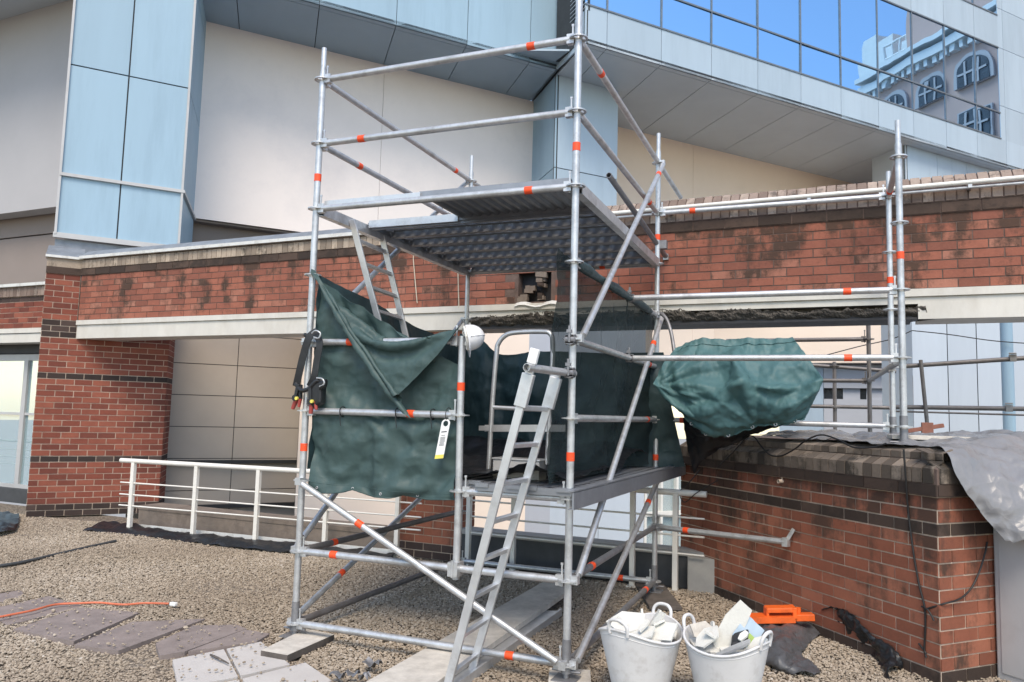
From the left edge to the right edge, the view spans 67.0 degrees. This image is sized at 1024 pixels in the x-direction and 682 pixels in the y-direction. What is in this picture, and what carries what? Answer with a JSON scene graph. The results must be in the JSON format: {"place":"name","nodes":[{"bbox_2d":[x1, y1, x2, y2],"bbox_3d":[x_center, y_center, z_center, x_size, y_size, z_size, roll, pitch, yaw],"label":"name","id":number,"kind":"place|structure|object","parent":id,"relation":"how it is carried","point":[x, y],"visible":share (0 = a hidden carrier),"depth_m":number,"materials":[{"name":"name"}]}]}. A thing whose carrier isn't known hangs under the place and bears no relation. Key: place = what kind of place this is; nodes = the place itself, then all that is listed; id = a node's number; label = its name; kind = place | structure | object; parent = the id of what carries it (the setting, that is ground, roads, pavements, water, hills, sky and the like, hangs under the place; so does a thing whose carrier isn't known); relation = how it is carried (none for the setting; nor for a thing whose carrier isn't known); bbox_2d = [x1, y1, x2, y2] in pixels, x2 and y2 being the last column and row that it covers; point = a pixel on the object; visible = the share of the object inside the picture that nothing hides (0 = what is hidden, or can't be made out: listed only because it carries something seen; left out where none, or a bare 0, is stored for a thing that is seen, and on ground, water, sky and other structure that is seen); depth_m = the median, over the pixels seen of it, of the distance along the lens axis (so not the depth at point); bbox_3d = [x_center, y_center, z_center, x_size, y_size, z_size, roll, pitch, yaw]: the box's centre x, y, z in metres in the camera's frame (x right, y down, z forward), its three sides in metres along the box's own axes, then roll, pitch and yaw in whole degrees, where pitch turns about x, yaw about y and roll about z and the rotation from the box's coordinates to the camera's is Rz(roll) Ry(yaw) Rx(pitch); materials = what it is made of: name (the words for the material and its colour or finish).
{"place":"outdoors","nodes":[
{"label":"outdoors","id":0,"kind":"place"},
{"bbox_2d":[125,337,302,518],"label":"panelled wall","id":1,"kind":"structure","parent":0,"point":[231,399],"depth_m":12.97,"materials":[{"name":"metal"}]},
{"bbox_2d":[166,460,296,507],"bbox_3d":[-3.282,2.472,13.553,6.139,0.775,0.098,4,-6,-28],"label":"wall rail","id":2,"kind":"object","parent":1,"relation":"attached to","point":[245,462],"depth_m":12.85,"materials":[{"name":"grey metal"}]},
{"bbox_2d":[0,420,685,516],"bbox_3d":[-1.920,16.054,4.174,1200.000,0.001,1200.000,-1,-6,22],"label":"ground","id":3,"kind":"structure","parent":0,"point":[9,429],"depth_m":235.53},
{"bbox_2d":[0,100,778,438],"label":"sky","id":4,"kind":"structure","parent":0,"point":[11,372],"materials":[{"name":"white"}]},
{"bbox_2d":[294,333,643,542],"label":"clad building","id":5,"kind":"structure","parent":0,"point":[517,344],"depth_m":14.74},
{"bbox_2d":[643,476,680,545],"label":"glazed facade","id":6,"kind":"structure","parent":5,"relation":"attached to","point":[665,503],"depth_m":16.43,"materials":[{"name":"white"}]},
{"bbox_2d":[0,503,1010,681],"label":"terrace","id":7,"kind":"structure","parent":0,"point":[18,509],"depth_m":6.56,"materials":[{"name":"gravel"}]},
{"bbox_2d":[0,511,18,531],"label":"plastic sheet","id":8,"kind":"object","parent":7,"relation":"on","point":[9,521],"visible":1,"depth_m":10.17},
{"bbox_2d":[0,590,22,602],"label":"paving slab","id":9,"kind":"structure","parent":7,"relation":"on","point":[11,594],"depth_m":6.49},
{"bbox_2d":[0,439,31,465],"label":"balustrade","id":10,"kind":"object","parent":7,"relation":"on","point":[16,440],"depth_m":13.24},
{"bbox_2d":[0,354,38,503],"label":"glazed screen","id":11,"kind":"object","parent":7,"relation":"on","point":[16,491],"visible":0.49,"depth_m":12.68,"materials":[{"name":"grey metal"}]},
{"bbox_2d":[0,596,84,628],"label":"paving slab","id":12,"kind":"structure","parent":7,"relation":"on","point":[25,606],"depth_m":6.06,"materials":[{"name":"concrete"}]},
{"bbox_2d":[0,540,116,567],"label":"hose","id":13,"kind":"object","parent":7,"relation":"on","point":[36,558],"visible":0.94,"depth_m":8.05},
{"bbox_2d":[14,607,138,646],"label":"paving slab","id":14,"kind":"structure","parent":7,"relation":"on","point":[94,621],"depth_m":5.65,"materials":[{"name":"concrete"}]},
{"bbox_2d":[0,602,168,617],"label":"extension cord","id":15,"kind":"object","parent":7,"relation":"on","point":[72,603],"visible":1,"depth_m":6.20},
{"bbox_2d":[169,602,177,606],"bbox_3d":[-2.743,2.131,6.267,0.060,0.030,0.035,-1,-6,22],"label":"plug","id":16,"kind":"object","parent":15,"relation":"attached to","point":[174,604],"visible":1,"depth_m":6.26,"materials":[{"name":"white plastic"}]},
{"bbox_2d":[25,245,174,516],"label":"brick pier","id":17,"kind":"structure","parent":7,"relation":"on","point":[102,408],"depth_m":11.39,"materials":[{"name":"red brick"}]},
{"bbox_2d":[0,281,80,354],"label":"brick spandrel","id":18,"kind":"object","parent":17,"relation":"attached to","point":[21,308],"visible":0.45,"depth_m":12.44,"materials":[{"name":"red brick"}]},
{"bbox_2d":[75,619,204,654],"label":"paving slab","id":19,"kind":"structure","parent":7,"relation":"on","point":[133,639],"depth_m":5.45,"materials":[{"name":"concrete"}]},
{"bbox_2d":[156,624,246,660],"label":"paving slab","id":20,"kind":"structure","parent":7,"relation":"on","point":[166,648],"depth_m":5.40,"materials":[{"name":"concrete"}]},
{"bbox_2d":[172,649,237,681],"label":"paving slab","id":21,"kind":"structure","parent":7,"relation":"on","point":[199,665],"depth_m":4.81,"materials":[{"name":"concrete"}]},
{"bbox_2d":[210,654,228,663],"bbox_3d":[-1.871,2.031,4.944,0.235,0.015,0.016,-3,-7,42],"label":"twig","id":22,"kind":"object","parent":21,"relation":"on","point":[216,657],"visible":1,"depth_m":4.95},
{"bbox_2d":[188,630,268,655],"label":"paving slab","id":23,"kind":"structure","parent":7,"relation":"on","point":[240,637],"depth_m":5.35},
{"bbox_2d":[83,521,394,556],"bbox_3d":[-3.378,2.386,9.292,4.459,0.116,0.420,0,-6,20],"label":"plastic sheet","id":24,"kind":"object","parent":7,"relation":"on","point":[135,529],"visible":0.8,"depth_m":9.29,"materials":[{"name":"plastic"}]},
{"bbox_2d":[139,524,392,553],"bbox_3d":[-3.141,2.396,9.417,4.101,0.050,0.020,-1,-6,21],"label":"metal flashing","id":25,"kind":"object","parent":24,"relation":"on","point":[382,550],"visible":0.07,"depth_m":9.38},
{"bbox_2d":[226,642,289,679],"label":"paving slab","id":26,"kind":"structure","parent":7,"relation":"on","point":[247,653],"depth_m":4.96,"materials":[{"name":"concrete"}]},
{"bbox_2d":[138,503,393,548],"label":"kerb","id":27,"kind":"structure","parent":7,"relation":"on","point":[268,527],"depth_m":9.82,"materials":[{"name":"concrete"}]},
{"bbox_2d":[119,458,421,557],"bbox_3d":[-3.039,1.969,9.280,4.363,0.930,0.100,0,-6,20],"label":"railing","id":28,"kind":"object","parent":7,"relation":"on","point":[196,488],"visible":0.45,"depth_m":9.39,"materials":[{"name":"metal"}]},
{"bbox_2d":[243,663,331,681],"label":"paving slab","id":29,"kind":"structure","parent":7,"relation":"on","point":[301,672],"depth_m":4.70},
{"bbox_2d":[261,629,333,661],"bbox_3d":[-1.476,2.081,5.299,0.273,0.048,0.554,-1,-6,22],"label":"sole board","id":30,"kind":"object","parent":7,"relation":"on","point":[295,646],"visible":0.96,"depth_m":5.23,"materials":[{"name":"wood"}]},
{"bbox_2d":[329,671,344,678],"bbox_3d":[-1.047,1.998,4.630,0.088,0.052,0.062,-1,-6,22],"label":"metal scrap","id":31,"kind":"object","parent":7,"relation":"on","point":[338,674],"visible":1,"depth_m":4.62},
{"bbox_2d":[344,668,360,676],"bbox_3d":[-0.965,1.996,4.651,0.094,0.048,0.065,-1,-6,22],"label":"metal scrap","id":32,"kind":"object","parent":7,"relation":"on","point":[349,673],"visible":0.99,"depth_m":4.64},
{"bbox_2d":[358,671,370,679],"bbox_3d":[-0.880,2.001,4.621,0.071,0.055,0.046,-1,-6,22],"label":"metal scrap","id":33,"kind":"object","parent":7,"relation":"on","point":[366,674],"visible":1,"depth_m":4.61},
{"bbox_2d":[362,656,382,667],"bbox_3d":[-0.873,2.020,4.848,0.121,0.059,0.076,-1,-6,22],"label":"metal scrap","id":34,"kind":"object","parent":7,"relation":"on","point":[369,662],"visible":1,"depth_m":4.85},
{"bbox_2d":[399,330,474,560],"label":"brick pier","id":35,"kind":"structure","parent":7,"relation":"on","point":[433,539],"depth_m":8.66,"materials":[{"name":"brick"}]},
{"bbox_2d":[453,609,561,681],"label":"metal plank","id":36,"kind":"object","parent":7,"relation":"on","point":[532,628],"visible":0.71,"depth_m":5.38,"materials":[{"name":"metal"}]},
{"bbox_2d":[367,582,563,681],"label":"scaffold plank","id":37,"kind":"object","parent":36,"relation":"on","point":[430,664],"visible":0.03,"depth_m":5.36,"materials":[{"name":"wood"}]},
{"bbox_2d":[444,348,561,681],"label":"access ladder","id":38,"kind":"object","parent":36,"relation":"on","point":[521,402],"visible":0.94,"depth_m":4.56,"materials":[{"name":"metal"}]},
{"bbox_2d":[548,668,590,681],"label":"sole board","id":39,"kind":"object","parent":7,"relation":"on","point":[585,675],"visible":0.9,"depth_m":4.82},
{"bbox_2d":[462,527,703,588],"bbox_3d":[0.711,2.241,8.048,2.759,0.360,0.240,-1,-6,24],"label":"upstand","id":40,"kind":"object","parent":7,"relation":"on","point":[540,553],"visible":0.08,"depth_m":7.96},
{"bbox_2d":[465,487,706,592],"bbox_3d":[0.657,1.914,7.791,2.574,0.960,0.100,-1,-6,25],"label":"railing","id":41,"kind":"object","parent":7,"relation":"on","point":[675,493],"visible":0.54,"depth_m":7.53,"materials":[{"name":"metal"}]},
{"bbox_2d":[679,470,717,502],"bbox_3d":[1.764,1.378,7.312,0.369,0.315,0.113,-1,-6,22],"label":"tie wire","id":42,"kind":"object","parent":41,"relation":"attached to","point":[696,492],"visible":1,"depth_m":7.34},
{"bbox_2d":[279,0,912,681],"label":"scaffold tower","id":43,"kind":"structure","parent":7,"relation":"on","point":[513,228],"depth_m":5.74,"materials":[{"name":"metal"}]},
{"bbox_2d":[293,329,322,392],"bbox_3d":[-1.466,0.141,5.597,0.137,0.468,0.246,6,-7,-37],"label":"webbing sling","id":44,"kind":"object","parent":43,"relation":"hanging from","point":[309,336],"visible":1,"depth_m":5.58,"materials":[{"name":"black fabric"}]},
{"bbox_2d":[291,384,302,409],"bbox_3d":[-1.562,0.406,5.612,0.090,0.186,0.065,-1,-6,22],"label":"spring clamp","id":45,"kind":"object","parent":44,"relation":"hanging from","point":[297,396],"visible":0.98,"depth_m":5.59,"materials":[{"name":"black plastic"}]},
{"bbox_2d":[307,388,317,413],"bbox_3d":[-1.420,0.427,5.531,0.074,0.188,0.065,-1,-6,22],"label":"spring clamp","id":46,"kind":"object","parent":44,"relation":"hanging from","point":[310,401],"visible":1,"depth_m":5.52,"materials":[{"name":"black plastic"}]},
{"bbox_2d":[312,377,327,406],"bbox_3d":[-1.372,0.369,5.531,0.133,0.217,0.092,-1,-6,22],"label":"tool pouch","id":47,"kind":"object","parent":43,"relation":"hanging from","point":[319,393],"visible":0.96,"depth_m":5.51,"materials":[{"name":"black fabric"}]},
{"bbox_2d":[349,219,408,336],"bbox_3d":[-1.050,-0.359,6.356,0.360,1.187,0.688,0,-6,15],"label":"access ladder","id":48,"kind":"object","parent":43,"relation":"attached to","point":[370,287],"visible":0.64,"depth_m":6.29,"materials":[{"name":"metal"}]},
{"bbox_2d":[308,283,457,499],"bbox_3d":[-0.898,0.318,5.434,1.202,1.546,0.139,-1,-6,22],"label":"tarpaulin","id":49,"kind":"object","parent":43,"relation":"attached to","point":[385,457],"visible":0.81,"depth_m":5.45,"materials":[{"name":"fabric"}]},
{"bbox_2d":[310,269,457,418],"bbox_3d":[-0.901,0.004,5.467,1.216,1.071,0.278,-1,-6,22],"label":"tarpaulin","id":50,"kind":"object","parent":43,"relation":"hanging from","point":[396,369],"visible":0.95,"depth_m":5.32,"materials":[{"name":"fabric"}]},
{"bbox_2d":[307,276,465,468],"bbox_3d":[-0.954,0.349,6.882,0.071,1.421,2.642,-1,-6,22],"label":"tarpaulin","id":51,"kind":"object","parent":43,"relation":"attached to","point":[449,352],"visible":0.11,"depth_m":6.35,"materials":[{"name":"fabric"}]},
{"bbox_2d":[413,255,417,302],"bbox_3d":[-1.125,-0.840,9.005,0.085,0.807,0.032,-1,-6,22],"label":"rope","id":52,"kind":"object","parent":43,"relation":"hanging from","point":[415,278],"visible":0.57,"depth_m":9.00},
{"bbox_2d":[435,407,450,458],"bbox_3d":[-0.445,0.615,5.160,0.114,0.345,0.074,4,-6,-25],"label":"scaffold tag","id":53,"kind":"object","parent":43,"relation":"hanging from","point":[442,441],"visible":0.97,"depth_m":5.14,"materials":[{"name":"white paint"}]},
{"bbox_2d":[457,273,458,307],"bbox_3d":[-0.605,-0.790,8.761,0.042,0.836,0.034,-1,-6,22],"label":"rope","id":54,"kind":"object","parent":43,"relation":"hanging from","point":[458,289],"visible":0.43,"depth_m":8.74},
{"bbox_2d":[462,325,484,356],"bbox_3d":[-0.257,0.001,5.166,0.154,0.218,0.231,2,-5,-5],"label":"hard hat","id":55,"kind":"object","parent":43,"relation":"hanging from","point":[474,335],"visible":1,"depth_m":5.09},
{"bbox_2d":[492,457,545,481],"bbox_3d":[0.054,0.940,5.612,0.375,0.179,0.175,-1,-6,22],"label":"storage box","id":56,"kind":"object","parent":43,"relation":"on","point":[536,475],"visible":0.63,"depth_m":5.54,"materials":[{"name":"grey metal"}]},
{"bbox_2d":[463,436,643,478],"bbox_3d":[-0.065,0.936,6.448,1.856,0.227,2.360,-1,-6,22],"label":"plastic sheet","id":57,"kind":"object","parent":43,"relation":"on","point":[474,454],"visible":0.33,"depth_m":6.60,"materials":[{"name":"plastic"}]},
{"bbox_2d":[460,333,684,467],"bbox_3d":[0.515,0.609,7.614,2.315,1.410,0.220,0,-6,17],"label":"tarpaulin","id":58,"kind":"object","parent":43,"relation":"attached to","point":[478,374],"visible":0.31,"depth_m":7.84,"materials":[{"name":"fabric"}]},
{"bbox_2d":[546,248,655,484],"bbox_3d":[0.750,0.283,6.111,0.176,1.502,2.693,-1,-6,23],"label":"shade net","id":59,"kind":"object","parent":43,"relation":"attached to","point":[606,384],"visible":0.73,"depth_m":5.85,"materials":[{"name":"fabric"}]},
{"bbox_2d":[578,262,652,313],"bbox_3d":[0.847,-0.395,6.082,0.076,0.077,2.341,-1,-6,22],"label":"rolled net","id":60,"kind":"object","parent":43,"relation":"on","point":[586,269],"visible":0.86,"depth_m":5.83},
{"bbox_2d":[653,337,822,437],"bbox_3d":[1.959,0.397,6.688,1.363,0.878,0.894,-1,-6,22],"label":"tarpaulin","id":61,"kind":"object","parent":43,"relation":"on","point":[714,399],"visible":0.91,"depth_m":6.45,"materials":[{"name":"fabric"}]},
{"bbox_2d":[726,325,906,431],"bbox_3d":[3.057,0.816,7.931,1.942,2.700,4.432,-1,-6,22],"label":"guard scaffold","id":62,"kind":"object","parent":43,"relation":"attached to","point":[868,380],"visible":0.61,"depth_m":8.98,"materials":[{"name":"metal"}]},
{"bbox_2d":[896,353,1023,422],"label":"guard rail","id":63,"kind":"object","parent":62,"relation":"attached to","point":[1011,357],"visible":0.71,"depth_m":8.13,"materials":[{"name":"metal"}]},
{"bbox_2d":[598,602,682,681],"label":"rubble tub","id":64,"kind":"object","parent":7,"relation":"on","point":[630,657],"visible":0.89,"depth_m":4.42,"materials":[{"name":"white plastic"}]},
{"bbox_2d":[606,611,644,632],"bbox_3d":[0.688,1.689,4.636,0.237,0.101,0.179,2,-5,-6],"label":"plaster offcut","id":65,"kind":"object","parent":64,"relation":"in","point":[634,621],"visible":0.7,"depth_m":4.63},
{"bbox_2d":[652,622,677,641],"bbox_3d":[0.877,1.706,4.540,0.177,0.100,0.129,-2,-7,36],"label":"plaster offcut","id":66,"kind":"object","parent":64,"relation":"in","point":[664,631],"visible":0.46,"depth_m":4.52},
{"bbox_2d":[651,619,664,625],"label":"plaster offcut","id":67,"kind":"object","parent":66,"relation":"on","point":[659,622],"visible":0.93,"depth_m":4.56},
{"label":"plaster offcut","id":68,"kind":"object","parent":64,"relation":"in","visible":0},
{"bbox_2d":[648,609,660,625],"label":"plaster offcut","id":69,"kind":"object","parent":68,"relation":"on","point":[657,612],"visible":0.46,"depth_m":4.66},
{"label":"plaster offcut","id":70,"kind":"object","parent":64,"relation":"in","visible":0},
{"bbox_2d":[631,626,654,638],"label":"plaster offcut","id":71,"kind":"object","parent":70,"relation":"on","point":[647,632],"visible":0.46,"depth_m":4.50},
{"bbox_2d":[638,618,649,632],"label":"plaster offcut","id":72,"kind":"object","parent":71,"relation":"on","point":[643,625],"visible":1,"depth_m":4.50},
{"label":"plaster offcut","id":73,"kind":"object","parent":64,"relation":"in","visible":0},
{"bbox_2d":[649,611,665,626],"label":"plaster offcut","id":74,"kind":"object","parent":73,"relation":"on","point":[659,617],"visible":0.59,"depth_m":4.59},
{"bbox_2d":[635,583,681,610],"bbox_3d":[1.326,2.330,7.068,0.280,0.032,0.900,1,-5,1],"label":"sole board","id":75,"kind":"object","parent":7,"relation":"on","point":[650,599],"visible":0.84,"depth_m":6.90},
{"bbox_2d":[687,556,714,593],"bbox_3d":[1.824,2.219,7.332,0.300,0.330,0.120,-1,-6,24],"label":"concrete block","id":76,"kind":"object","parent":7,"relation":"on","point":[700,574],"depth_m":7.29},
{"bbox_2d":[682,613,772,681],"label":"rubble tub","id":77,"kind":"object","parent":7,"relation":"on","point":[747,665],"visible":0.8,"depth_m":4.28,"materials":[{"name":"white plastic"}]},
{"bbox_2d":[690,637,719,652],"bbox_3d":[1.149,1.771,4.517,0.184,0.049,0.184,2,-5,-5],"label":"plaster offcut","id":78,"kind":"object","parent":77,"relation":"in","point":[710,647],"visible":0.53,"depth_m":4.46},
{"bbox_2d":[689,621,710,636],"bbox_3d":[1.123,1.702,4.539,0.164,0.108,0.058,2,-5,-5],"label":"plaster offcut","id":79,"kind":"object","parent":78,"relation":"on","point":[697,628],"visible":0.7,"depth_m":4.54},
{"bbox_2d":[695,625,718,647],"bbox_3d":[1.128,1.703,4.458,0.137,0.123,0.133,-1,-6,22],"label":"plaster offcut","id":80,"kind":"object","parent":77,"relation":"in","point":[703,640],"visible":1,"depth_m":4.45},
{"bbox_2d":[704,630,715,638],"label":"plaster offcut","id":81,"kind":"object","parent":80,"relation":"on","point":[709,633],"visible":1,"depth_m":4.41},
{"bbox_2d":[710,648,742,654],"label":"plaster offcut","id":82,"kind":"object","parent":77,"relation":"in","point":[715,651],"visible":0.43,"depth_m":4.41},
{"bbox_2d":[713,600,751,646],"bbox_3d":[1.269,1.652,4.459,0.221,0.318,0.024,0,-5,12],"label":"plaster offcut","id":83,"kind":"object","parent":77,"relation":"in","point":[737,613],"visible":0.61,"depth_m":4.46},
{"bbox_2d":[720,645,745,654],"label":"plaster offcut","id":84,"kind":"object","parent":77,"relation":"in","point":[735,652],"visible":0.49,"depth_m":4.37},
{"bbox_2d":[716,639,750,654],"bbox_3d":[1.232,1.718,4.318,0.189,0.124,0.054,-1,-6,22],"label":"plaster offcut","id":85,"kind":"object","parent":84,"relation":"on","point":[734,647],"visible":0.84,"depth_m":4.31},
{"bbox_2d":[731,629,748,645],"bbox_3d":[1.295,1.692,4.394,0.091,0.093,0.095,-1,-6,22],"label":"plastic bag","id":86,"kind":"object","parent":84,"relation":"on","point":[735,640],"visible":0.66,"depth_m":4.39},
{"bbox_2d":[738,630,748,641],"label":"plaster offcut","id":87,"kind":"object","parent":86,"relation":"on","point":[743,635],"visible":1,"depth_m":4.36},
{"bbox_2d":[732,617,764,647],"bbox_3d":[1.356,1.672,4.434,0.183,0.195,0.073,4,-6,-23],"label":"plastic packet","id":88,"kind":"object","parent":84,"relation":"on","point":[753,627],"visible":0.61,"depth_m":4.44},
{"bbox_2d":[745,636,767,650],"bbox_3d":[1.367,1.719,4.328,0.129,0.138,0.049,1,-5,7],"label":"plaster offcut","id":89,"kind":"object","parent":84,"relation":"on","point":[755,642],"visible":0.39,"depth_m":4.33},
{"bbox_2d":[758,621,821,674],"bbox_3d":[1.950,2.163,5.596,0.544,0.161,1.227,-1,-6,22],"label":"plastic sheet","id":90,"kind":"object","parent":7,"relation":"on","point":[789,644],"visible":0.77,"depth_m":5.33,"materials":[{"name":"plastic"}]},
{"bbox_2d":[750,604,814,623],"bbox_3d":[2.040,2.090,5.917,0.521,0.130,0.140,1,-5,4],"label":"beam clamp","id":91,"kind":"object","parent":90,"relation":"on","point":[789,613],"visible":0.89,"depth_m":5.87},
{"bbox_2d":[680,435,997,681],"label":"brick parapet","id":92,"kind":"structure","parent":7,"relation":"on","point":[839,507],"depth_m":5.58,"materials":[{"name":"brick"}]},
{"bbox_2d":[683,418,781,472],"bbox_3d":[1.942,0.945,6.783,1.003,0.527,0.369,-4,-7,44],"label":"plastic sheet","id":93,"kind":"object","parent":92,"relation":"on","point":[700,446],"visible":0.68,"depth_m":7.01,"materials":[{"name":"plastic"}]},
{"bbox_2d":[720,434,886,463],"bbox_3d":[2.255,0.914,6.327,0.103,0.331,1.919,4,-6,-21],"label":"cable","id":94,"kind":"object","parent":92,"relation":"on","point":[800,444],"visible":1,"depth_m":6.12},
{"bbox_2d":[759,429,1023,542],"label":"tarpaulin","id":95,"kind":"object","parent":92,"relation":"on","point":[988,467],"visible":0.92,"depth_m":5.05,"materials":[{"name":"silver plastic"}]},
{"bbox_2d":[908,422,943,432],"bbox_3d":[3.627,0.765,6.788,0.287,0.100,0.105,-1,-6,22],"label":"timber block","id":96,"kind":"object","parent":95,"relation":"on","point":[926,427],"depth_m":6.74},
{"bbox_2d":[887,434,969,439],"bbox_3d":[3.099,0.709,5.656,0.620,0.030,0.220,0,-6,16],"label":"timber board","id":97,"kind":"object","parent":95,"relation":"on","point":[913,437],"visible":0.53,"depth_m":5.59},
{"bbox_2d":[903,449,987,657],"bbox_3d":[2.861,1.381,5.022,0.545,1.325,0.215,1,-5,5],"label":"cable","id":98,"kind":"object","parent":92,"relation":"hanging from","point":[920,590],"visible":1,"depth_m":5.04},
{"bbox_2d":[821,606,902,679],"bbox_3d":[2.466,2.110,5.739,0.227,0.284,1.595,2,-5,-2],"label":"plastic sheet","id":99,"kind":"object","parent":7,"relation":"on","point":[886,655],"visible":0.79,"depth_m":5.33,"materials":[{"name":"plastic"}]},
{"bbox_2d":[993,527,1023,681],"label":"metal cabinet","id":100,"kind":"object","parent":7,"relation":"on","point":[1009,574],"visible":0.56,"depth_m":4.99,"materials":[{"name":"metal"}]},
{"bbox_2d":[0,0,1023,362],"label":"office building","id":101,"kind":"structure","parent":0,"point":[140,122],"depth_m":16.35,"materials":[{"name":"beige"}]},
{"bbox_2d":[76,169,1023,340],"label":"brick beam","id":102,"kind":"structure","parent":101,"relation":"attached to","point":[964,256],"depth_m":7.69,"materials":[{"name":"brick"}]},
{"bbox_2d":[612,175,1023,217],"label":"coping rail","id":103,"kind":"object","parent":102,"relation":"attached to","point":[969,183],"visible":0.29,"depth_m":6.99,"materials":[{"name":"metal"}]},
{"bbox_2d":[584,0,1001,138],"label":"window frame","id":104,"kind":"structure","parent":101,"relation":"in","point":[884,50],"depth_m":19.46,"materials":[{"name":"blue"}]},
{"bbox_2d":[827,330,1023,354],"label":"overhead wire","id":105,"kind":"object","parent":101,"relation":"attached to","point":[930,332],"visible":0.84,"depth_m":11.27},
{"bbox_2d":[963,0,997,15],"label":"window frame","id":106,"kind":"structure","parent":101,"relation":"in","point":[987,5],"depth_m":22.26,"materials":[{"name":"metal"}]},
{"bbox_2d":[714,325,882,433],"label":"office annexe","id":107,"kind":"structure","parent":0,"point":[851,393],"depth_m":19.78,"materials":[{"name":"paint"}]},
{"bbox_2d":[824,388,881,399],"bbox_3d":[9.007,1.363,19.832,1.863,0.284,0.300,-1,-6,24],"label":"strip window","id":108,"kind":"structure","parent":107,"relation":"in","point":[842,393],"depth_m":19.85,"materials":[{"name":"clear glass"}]},
{"bbox_2d":[881,322,1023,432],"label":"panel clad block","id":109,"kind":"structure","parent":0,"point":[979,384],"depth_m":13.95,"materials":[{"name":"metal"}]},
{"bbox_2d":[1000,323,1015,430],"bbox_3d":[6.959,3.992,10.676,0.160,9.700,0.160,-1,-6,22],"label":"drain pipe","id":110,"kind":"object","parent":109,"relation":"attached to","point":[1007,375],"depth_m":10.95,"materials":[{"name":"blue"}]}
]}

